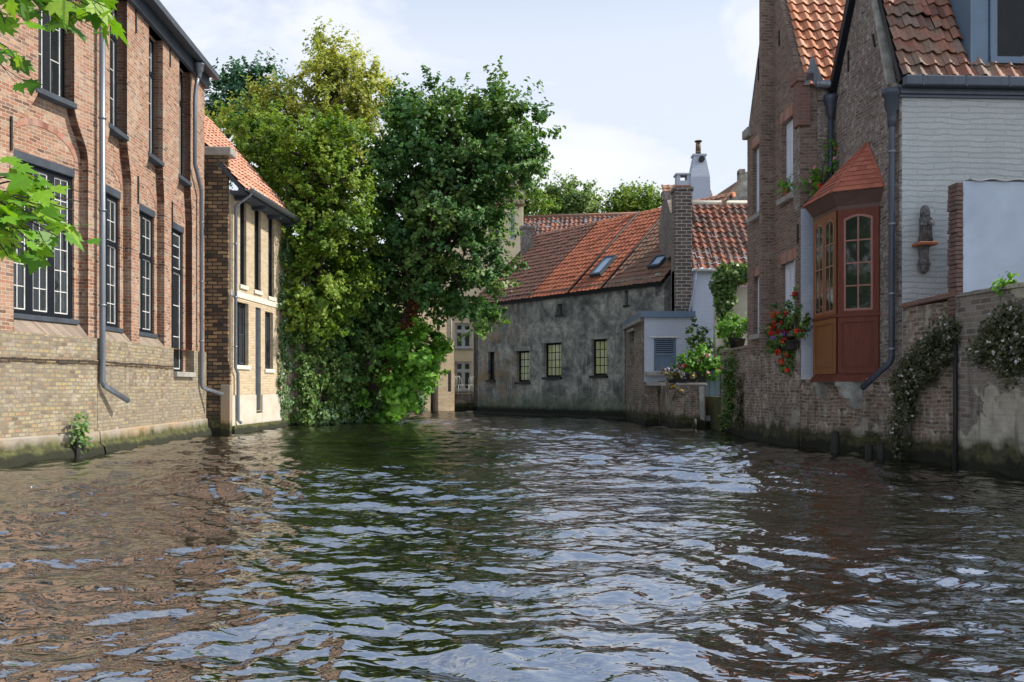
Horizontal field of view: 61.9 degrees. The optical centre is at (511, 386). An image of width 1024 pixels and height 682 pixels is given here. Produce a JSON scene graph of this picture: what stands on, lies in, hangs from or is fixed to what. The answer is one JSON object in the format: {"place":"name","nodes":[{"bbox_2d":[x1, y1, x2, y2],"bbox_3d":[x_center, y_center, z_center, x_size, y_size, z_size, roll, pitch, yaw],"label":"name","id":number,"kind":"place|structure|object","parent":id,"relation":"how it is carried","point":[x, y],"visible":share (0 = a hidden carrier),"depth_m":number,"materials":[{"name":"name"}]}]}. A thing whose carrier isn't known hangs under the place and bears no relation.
{"place":"outdoors","nodes":[
{"label":"outdoors","id":0,"kind":"place"},
{"bbox_2d":[0,42,42,95],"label":"maple branch","id":1,"kind":"object","parent":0,"point":[23,65],"visible":1,"depth_m":4.92,"materials":[{"name":"green plant"}]},
{"bbox_2d":[0,156,101,274],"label":"maple branch","id":2,"kind":"object","parent":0,"point":[15,216],"visible":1,"depth_m":4.76,"materials":[{"name":"green plant"}]},
{"bbox_2d":[0,0,128,49],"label":"maple branch","id":3,"kind":"object","parent":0,"point":[96,13],"visible":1,"depth_m":4.69,"materials":[{"name":"green plant"}]},
{"bbox_2d":[100,392,720,447],"bbox_3d":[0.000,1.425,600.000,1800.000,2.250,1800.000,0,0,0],"label":"ground","id":4,"kind":"structure","parent":0,"point":[712,406],"depth_m":25.36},
{"bbox_2d":[0,0,223,467],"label":"brick warehouse","id":5,"kind":"structure","parent":4,"relation":"on","point":[106,335],"depth_m":16.52,"materials":[{"name":"brown brick"}]},
{"bbox_2d":[14,161,78,324],"bbox_3d":[-8.095,-2.445,14.682,0.170,2.650,1.601,0,0,13],"label":"window","id":6,"kind":"structure","parent":5,"relation":"in","point":[42,295],"depth_m":14.89,"materials":[{"name":"glass"}]},
{"bbox_2d":[36,5,76,108],"bbox_3d":[-8.005,-6.345,14.805,0.290,2.790,0.950,0,0,13],"label":"window","id":7,"kind":"structure","parent":5,"relation":"in","point":[51,44],"depth_m":14.95,"materials":[{"name":"black glass"}]},
{"bbox_2d":[68,411,93,458],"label":"wall plant","id":8,"kind":"object","parent":5,"relation":"attached to","point":[78,447],"visible":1,"depth_m":14.97,"materials":[{"name":"green plant"}]},
{"bbox_2d":[106,194,123,332],"bbox_3d":[-7.904,-2.425,16.651,0.170,2.690,1.231,0,0,-3],"label":"window","id":9,"kind":"structure","parent":5,"relation":"in","point":[111,202],"depth_m":16.99,"materials":[{"name":"black glass"}]},
{"bbox_2d":[109,3,128,140],"bbox_3d":[-7.848,-6.345,16.747,0.290,2.790,0.937,0,0,-3],"label":"window","id":10,"kind":"structure","parent":5,"relation":"in","point":[115,132],"depth_m":17.04,"materials":[{"name":"black glass"}]},
{"bbox_2d":[139,211,157,337],"bbox_3d":[-7.996,-2.425,18.469,0.170,2.690,1.362,0,0,-3],"label":"window","id":11,"kind":"structure","parent":5,"relation":"in","point":[145,221],"depth_m":18.75,"materials":[{"name":"black glass"}]},
{"bbox_2d":[148,37,163,166],"bbox_3d":[-7.950,-6.345,18.744,0.290,2.790,0.952,0,0,-3],"label":"window","id":12,"kind":"structure","parent":5,"relation":"in","point":[152,158],"depth_m":19.05,"materials":[{"name":"black glass"}]},
{"bbox_2d":[172,229,195,376],"bbox_3d":[-7.974,-2.000,20.408,0.410,3.540,1.371,0,0,-3],"label":"window","id":13,"kind":"structure","parent":5,"relation":"in","point":[176,236],"depth_m":20.77,"materials":[{"name":"black paint"}]},
{"bbox_2d":[178,70,191,186],"bbox_3d":[-8.047,-6.345,20.662,0.290,2.790,0.936,0,0,-3],"label":"window","id":14,"kind":"structure","parent":5,"relation":"in","point":[182,180],"depth_m":20.99,"materials":[{"name":"black glass"}]},
{"bbox_2d":[204,47,297,189],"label":"blue green tree","id":15,"kind":"object","parent":4,"relation":"on","point":[234,81],"visible":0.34,"depth_m":42.20,"materials":[{"name":"green plant"}]},
{"bbox_2d":[204,115,300,434],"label":"cream house","id":16,"kind":"structure","parent":4,"relation":"on","point":[243,271],"depth_m":23.17,"materials":[{"name":"yellow brick"}]},
{"bbox_2d":[239,202,248,289],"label":"window","id":17,"kind":"structure","parent":16,"relation":"in","point":[241,285],"depth_m":23.37,"materials":[{"name":"black glass"}]},
{"bbox_2d":[237,302,250,369],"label":"window","id":18,"kind":"structure","parent":16,"relation":"in","point":[240,306],"depth_m":23.37,"materials":[{"name":"black glass"}]},
{"bbox_2d":[255,308,258,410],"bbox_3d":[-7.311,-0.783,24.338,0.055,2.935,0.425,0,0,4],"label":"drainpipe","id":19,"kind":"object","parent":16,"relation":"in","point":[256,309],"depth_m":24.40,"materials":[{"name":"blue paint"}]},
{"bbox_2d":[254,210,262,295],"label":"window","id":20,"kind":"structure","parent":16,"relation":"in","point":[256,291],"depth_m":24.43,"materials":[{"name":"black glass"}]},
{"bbox_2d":[264,312,274,372],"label":"window","id":21,"kind":"structure","parent":16,"relation":"in","point":[267,369],"depth_m":25.50,"materials":[{"name":"black glass"}]},
{"bbox_2d":[268,219,275,301],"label":"window","id":22,"kind":"structure","parent":16,"relation":"in","point":[270,297],"depth_m":25.58,"materials":[{"name":"black glass"}]},
{"bbox_2d":[276,229,296,425],"bbox_3d":[-6.984,-1.872,26.585,0.574,6.313,1.632,0,0,0],"label":"ivy","id":23,"kind":"object","parent":16,"relation":"attached to","point":[283,345],"visible":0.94,"depth_m":26.25,"materials":[{"name":"green plant"}]},
{"bbox_2d":[208,93,391,387],"bbox_3d":[-7.056,-4.077,27.852,6.239,10.973,4.923,0,0,0],"label":"lime tree","id":24,"kind":"object","parent":4,"relation":"on","point":[304,191],"visible":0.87,"depth_m":27.04,"materials":[{"name":"green plant"}]},
{"bbox_2d":[288,267,377,425],"bbox_3d":[-5.620,-1.243,28.531,0.991,5.392,4.776,0,0,28],"label":"ivy","id":25,"kind":"object","parent":24,"relation":"attached to","point":[311,398],"visible":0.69,"depth_m":27.52,"materials":[{"name":"green plant"}]},
{"bbox_2d":[204,16,403,202],"bbox_3d":[-9.195,-7.349,37.000,9.222,17.241,5.053,0,0,0],"label":"golden tree","id":26,"kind":"object","parent":4,"relation":"on","point":[335,67],"visible":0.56,"depth_m":36.45,"materials":[{"name":"green plant"}]},
{"bbox_2d":[284,343,372,425],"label":"garden wall","id":27,"kind":"structure","parent":4,"relation":"on","point":[292,376],"depth_m":27.12,"materials":[{"name":"brick"}]},
{"bbox_2d":[312,361,389,425],"bbox_3d":[-5.330,0.222,28.972,1.038,2.496,4.008,0,0,28],"label":"ivy","id":28,"kind":"object","parent":27,"relation":"attached to","point":[336,416],"visible":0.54,"depth_m":28.58,"materials":[{"name":"green plant"}]},
{"bbox_2d":[284,236,406,407],"bbox_3d":[-5.966,-2.358,29.814,5.107,7.130,3.980,0,0,-26],"label":"dense shrub","id":29,"kind":"object","parent":4,"relation":"on","point":[363,342],"visible":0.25,"depth_m":29.13,"materials":[{"name":"green plant"}]},
{"bbox_2d":[284,293,428,416],"bbox_3d":[-6.748,-1.486,34.379,8.266,6.711,4.263,0,0,-41],"label":"overgrown hedge","id":30,"kind":"object","parent":4,"relation":"on","point":[420,398],"visible":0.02,"depth_m":35.34,"materials":[{"name":"green plant"}]},
{"bbox_2d":[344,55,566,407],"bbox_3d":[-2.292,-5.320,29.950,8.437,12.671,6.132,0,0,0],"label":"maple tree","id":31,"kind":"object","parent":4,"relation":"on","point":[443,197],"visible":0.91,"depth_m":28.83,"materials":[{"name":"green plant"}]},
{"bbox_2d":[382,294,423,370],"bbox_3d":[-3.718,-1.905,29.551,1.572,2.880,0.688,0,0,0],"label":"ivy","id":32,"kind":"object","parent":31,"relation":"attached to","point":[415,306],"visible":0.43,"depth_m":29.50,"materials":[{"name":"green plant"}]},
{"bbox_2d":[454,393,473,410],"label":"quay wall","id":33,"kind":"structure","parent":4,"relation":"on","point":[463,401],"depth_m":44.20,"materials":[{"name":"brick"}]},
{"bbox_2d":[463,376,473,391],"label":"garden chair","id":34,"kind":"object","parent":33,"relation":"on","point":[468,383],"visible":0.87,"depth_m":45.16,"materials":[{"name":"white paint"}]},
{"bbox_2d":[441,172,524,391],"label":"house","id":35,"kind":"structure","parent":4,"relation":"on","point":[464,360],"depth_m":46.60,"materials":[{"name":"white paint"}]},
{"bbox_2d":[454,323,472,349],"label":"window","id":36,"kind":"structure","parent":35,"relation":"in","point":[461,328],"depth_m":46.72,"materials":[{"name":"white paint"}]},
{"bbox_2d":[454,362,472,391],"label":"window","id":37,"kind":"structure","parent":35,"relation":"in","point":[462,369],"depth_m":46.72,"materials":[{"name":"white paint"}]},
{"bbox_2d":[488,229,500,249],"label":"window","id":38,"kind":"structure","parent":35,"relation":"in","point":[495,229],"depth_m":46.73,"materials":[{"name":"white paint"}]},
{"bbox_2d":[509,214,514,239],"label":"window","id":39,"kind":"structure","parent":35,"relation":"in","point":[510,238],"depth_m":46.72,"materials":[{"name":"white paint"}]},
{"bbox_2d":[523,174,561,226],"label":"tree","id":40,"kind":"object","parent":4,"relation":"on","point":[541,203],"visible":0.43,"depth_m":68.81,"materials":[{"name":"green plant"}]},
{"bbox_2d":[530,168,607,226],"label":"tree","id":41,"kind":"object","parent":4,"relation":"on","point":[579,202],"visible":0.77,"depth_m":70.79,"materials":[{"name":"green plant"}]},
{"bbox_2d":[523,212,636,235],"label":"long roofed house","id":42,"kind":"structure","parent":4,"relation":"on","point":[544,220],"depth_m":48.75,"materials":[{"name":"orange tile"}]},
{"bbox_2d":[471,192,735,418],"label":"grey house","id":43,"kind":"structure","parent":4,"relation":"on","point":[572,304],"depth_m":35.58,"materials":[{"name":"grey paint"}]},
{"bbox_2d":[486,352,494,381],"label":"window","id":44,"kind":"structure","parent":43,"relation":"in","point":[491,353],"depth_m":39.15,"materials":[{"name":"black glass"}]},
{"bbox_2d":[514,351,529,383],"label":"window","id":45,"kind":"structure","parent":43,"relation":"in","point":[524,356],"depth_m":37.32,"materials":[{"name":"glass"}]},
{"bbox_2d":[541,343,561,378],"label":"window","id":46,"kind":"structure","parent":43,"relation":"in","point":[553,349],"depth_m":35.80,"materials":[{"name":"beige glass"}]},
{"bbox_2d":[589,339,607,377],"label":"window","id":47,"kind":"structure","parent":43,"relation":"in","point":[600,345],"depth_m":33.61,"materials":[{"name":"glass"}]},
{"bbox_2d":[673,140,711,243],"bbox_3d":[7.923,-8.502,37.490,1.560,4.597,0.820,0,0,0],"label":"white chimney","id":48,"kind":"object","parent":43,"relation":"on","point":[697,177],"visible":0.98,"depth_m":37.19,"materials":[{"name":"paint"}]},
{"bbox_2d":[593,177,661,212],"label":"tree","id":49,"kind":"object","parent":4,"relation":"on","point":[621,201],"visible":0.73,"depth_m":70.59,"materials":[{"name":"green plant"}]},
{"bbox_2d":[622,311,695,424],"bbox_3d":[5.085,-0.360,30.041,1.830,4.220,4.523,0,0,0],"label":"white annex","id":50,"kind":"object","parent":4,"relation":"on","point":[655,341],"visible":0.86,"depth_m":28.00,"materials":[{"name":"paint"}]},
{"bbox_2d":[660,383,706,428],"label":"brick pier","id":51,"kind":"structure","parent":4,"relation":"on","point":[685,408],"depth_m":25.20,"materials":[{"name":"brick"}]},
{"bbox_2d":[657,364,699,400],"bbox_3d":[4.921,-0.126,25.261,1.214,1.133,0.921,0,0,14],"label":"flower box","id":52,"kind":"object","parent":51,"relation":"on","point":[683,378],"visible":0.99,"depth_m":25.18,"materials":[{"name":"multicoloured plant"}]},
{"bbox_2d":[670,343,720,382],"bbox_3d":[5.670,-0.707,25.633,1.854,1.200,1.035,0,0,0],"label":"flower box","id":53,"kind":"object","parent":51,"relation":"on","point":[696,356],"visible":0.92,"depth_m":25.45,"materials":[{"name":"green plant"}]},
{"bbox_2d":[688,362,720,428],"bbox_3d":[6.075,0.500,25.940,1.310,2.500,0.920,0,0,0],"label":"water door","id":54,"kind":"structure","parent":51,"relation":"attached to","point":[711,388],"depth_m":25.90,"materials":[{"name":"teal paint"}]},
{"bbox_2d":[685,316,729,361],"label":"potted shrub","id":55,"kind":"object","parent":51,"relation":"on","point":[700,340],"visible":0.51,"depth_m":26.75,"materials":[{"name":"green plant"}]},
{"bbox_2d":[659,185,746,357],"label":"chimney house","id":56,"kind":"structure","parent":4,"relation":"on","point":[690,289],"depth_m":30.41,"materials":[{"name":"white paint"}]},
{"bbox_2d":[661,169,746,251],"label":"slate gable house","id":57,"kind":"structure","parent":4,"relation":"on","point":[739,187],"depth_m":40.20,"materials":[{"name":"beige tile"}]},
{"bbox_2d":[713,287,746,361],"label":"garden wall","id":58,"kind":"structure","parent":4,"relation":"on","point":[740,308],"depth_m":26.60,"materials":[{"name":"paint"}]},
{"bbox_3d":[7.300,-3.205,26.716,2.000,0.209,0.480,0,0,0],"label":"wall coping","id":59,"kind":"object","parent":58,"relation":"on","visible":0},
{"bbox_2d":[708,261,746,331],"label":"vine","id":60,"kind":"object","parent":59,"relation":"attached to","point":[727,279],"visible":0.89,"depth_m":25.97,"materials":[{"name":"green plant"}]},
{"bbox_2d":[719,345,746,435],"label":"quay wall","id":61,"kind":"structure","parent":4,"relation":"on","point":[741,352],"depth_m":22.14,"materials":[{"name":"brick"}]},
{"bbox_2d":[716,351,738,431],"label":"ivy","id":62,"kind":"object","parent":61,"relation":"attached to","point":[727,381],"visible":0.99,"depth_m":22.66,"materials":[{"name":"green plant"}]},
{"bbox_2d":[713,312,746,347],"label":"potted shrub","id":63,"kind":"object","parent":61,"relation":"on","point":[735,339],"visible":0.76,"depth_m":22.97,"materials":[{"name":"green plant"}]},
{"bbox_2d":[731,372,744,427],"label":"ivy","id":64,"kind":"object","parent":61,"relation":"attached to","point":[737,412],"visible":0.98,"depth_m":21.54,"materials":[{"name":"green plant"}]},
{"bbox_2d":[738,318,746,336],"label":"potted shrub","id":65,"kind":"object","parent":61,"relation":"on","point":[744,326],"visible":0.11,"depth_m":21.10,"materials":[{"name":"green plant"}]},
{"bbox_2d":[742,0,845,446],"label":"tall gable house","id":66,"kind":"structure","parent":4,"relation":"on","point":[785,132],"depth_m":18.40,"materials":[{"name":"brown brick"}]},
{"bbox_2d":[748,148,758,222],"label":"window","id":67,"kind":"structure","parent":66,"relation":"in","point":[751,219],"depth_m":20.36,"materials":[{"name":"white paint"}]},
{"bbox_2d":[749,277,758,339],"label":"window","id":68,"kind":"structure","parent":66,"relation":"in","point":[754,336],"depth_m":20.31,"materials":[{"name":"white paint"}]},
{"bbox_2d":[773,174,792,195],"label":"potted plant","id":69,"kind":"object","parent":66,"relation":"on","point":[786,189],"visible":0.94,"depth_m":17.91,"materials":[{"name":"green plant"}]},
{"bbox_2d":[776,119,793,205],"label":"window","id":70,"kind":"structure","parent":66,"relation":"in","point":[789,127],"depth_m":18.25,"materials":[{"name":"grey glass"}]},
{"bbox_2d":[759,285,812,376],"bbox_3d":[5.674,-1.128,17.623,1.089,1.876,1.462,0,0,23],"label":"flower box","id":71,"kind":"object","parent":66,"relation":"attached to","point":[778,344],"visible":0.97,"depth_m":17.48,"materials":[{"name":"green plant"}]},
{"bbox_2d":[783,262,794,337],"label":"window","id":72,"kind":"structure","parent":66,"relation":"in","point":[789,268],"depth_m":18.27,"materials":[{"name":"white paint"}]},
{"bbox_2d":[799,378,890,458],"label":"quay wall","id":73,"kind":"structure","parent":4,"relation":"on","point":[822,418],"depth_m":16.07,"materials":[{"name":"brick"}]},
{"bbox_2d":[823,0,1023,458],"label":"oriel house","id":74,"kind":"structure","parent":4,"relation":"on","point":[925,100],"depth_m":14.74,"materials":[{"name":"white brick"}]},
{"bbox_2d":[793,133,837,202],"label":"ivy","id":75,"kind":"object","parent":74,"relation":"attached to","point":[817,184],"visible":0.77,"depth_m":17.15,"materials":[{"name":"plant"}]},
{"bbox_2d":[802,142,884,409],"bbox_3d":[6.203,-2.015,16.299,0.822,5.053,2.276,0,0,-3],"label":"oriel","id":76,"kind":"object","parent":74,"relation":"attached to","point":[842,205],"visible":0.98,"depth_m":15.64,"materials":[{"name":"red paint"}]},
{"bbox_2d":[912,205,937,273],"bbox_3d":[7.036,-2.506,14.533,0.320,1.170,0.307,0,0,0],"label":"stone statue","id":77,"kind":"object","parent":74,"relation":"attached to","point":[924,243],"visible":1,"depth_m":14.49,"materials":[{"name":"stone"}]},
{"bbox_2d":[895,282,1023,478],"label":"canal wall","id":78,"kind":"structure","parent":4,"relation":"on","point":[966,418],"depth_m":12.90,"materials":[{"name":"brick"}]},
{"bbox_2d":[885,311,963,457],"bbox_3d":[6.578,0.020,13.827,0.466,2.405,1.845,0,0,-8],"label":"creeper","id":79,"kind":"object","parent":78,"relation":"attached to","point":[920,370],"visible":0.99,"depth_m":13.80,"materials":[{"name":"green plant"}]},
{"bbox_2d":[947,178,1023,363],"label":"cross wall","id":80,"kind":"structure","parent":78,"relation":"on","point":[985,240],"depth_m":13.16,"materials":[{"name":"paint"}]},
{"bbox_2d":[962,296,1023,390],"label":"creeper","id":81,"kind":"object","parent":78,"relation":"attached to","point":[1012,344],"visible":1,"depth_m":11.87,"materials":[{"name":"green plant"}]},
{"bbox_2d":[989,271,1019,295],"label":"weed","id":82,"kind":"object","parent":78,"relation":"on","point":[1002,282],"visible":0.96,"depth_m":12.11,"materials":[{"name":"green plant"}]},
{"bbox_2d":[160,0,758,270],"label":"sky","id":83,"kind":"structure","parent":0,"point":[633,84],"materials":[{"name":"white"}]},
{"bbox_2d":[0,410,1023,681],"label":"water","id":84,"kind":"structure","parent":0,"point":[448,546],"depth_m":6.14,"materials":[{"name":"black liquid"}]},
{"bbox_2d":[349,310,455,422],"bbox_3d":[-3.821,-0.433,29.418,3.718,4.380,2.890,0,0,27],"label":"bright bush","id":85,"kind":"object","parent":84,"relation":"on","point":[420,363],"visible":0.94,"depth_m":28.79,"materials":[{"name":"green plant"}]},
{"bbox_2d":[385,259,453,411],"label":"outhouse","id":86,"kind":"structure","parent":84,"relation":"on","point":[441,397],"depth_m":43.76,"materials":[{"name":"beige brick"}]},
{"bbox_2d":[692,418,696,428],"bbox_3d":[5.278,1.483,24.694,0.145,1.134,0.143,0,0,0],"label":"mooring post","id":87,"kind":"object","parent":84,"relation":"in","point":[694,423],"visible":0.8,"depth_m":24.64,"materials":[{"name":"grey wood"}]},
{"bbox_2d":[830,431,839,452],"bbox_3d":[5.918,1.432,15.628,0.176,1.235,0.173,0,0,0],"label":"mooring post","id":88,"kind":"object","parent":84,"relation":"in","point":[835,443],"visible":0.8,"depth_m":15.56,"materials":[{"name":"grey wood"}]},
{"bbox_2d":[865,444,873,459],"bbox_3d":[6.113,1.519,14.601,0.145,1.062,0.142,0,0,0],"label":"mooring post","id":89,"kind":"object","parent":84,"relation":"in","point":[869,452],"visible":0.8,"depth_m":14.55,"materials":[{"name":"grey wood"}]},
{"bbox_2d":[877,442,884,459],"bbox_3d":[6.135,1.487,14.186,0.124,1.126,0.122,0,0,0],"label":"mooring post","id":90,"kind":"object","parent":84,"relation":"in","point":[881,451],"visible":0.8,"depth_m":14.14,"materials":[{"name":"grey wood"}]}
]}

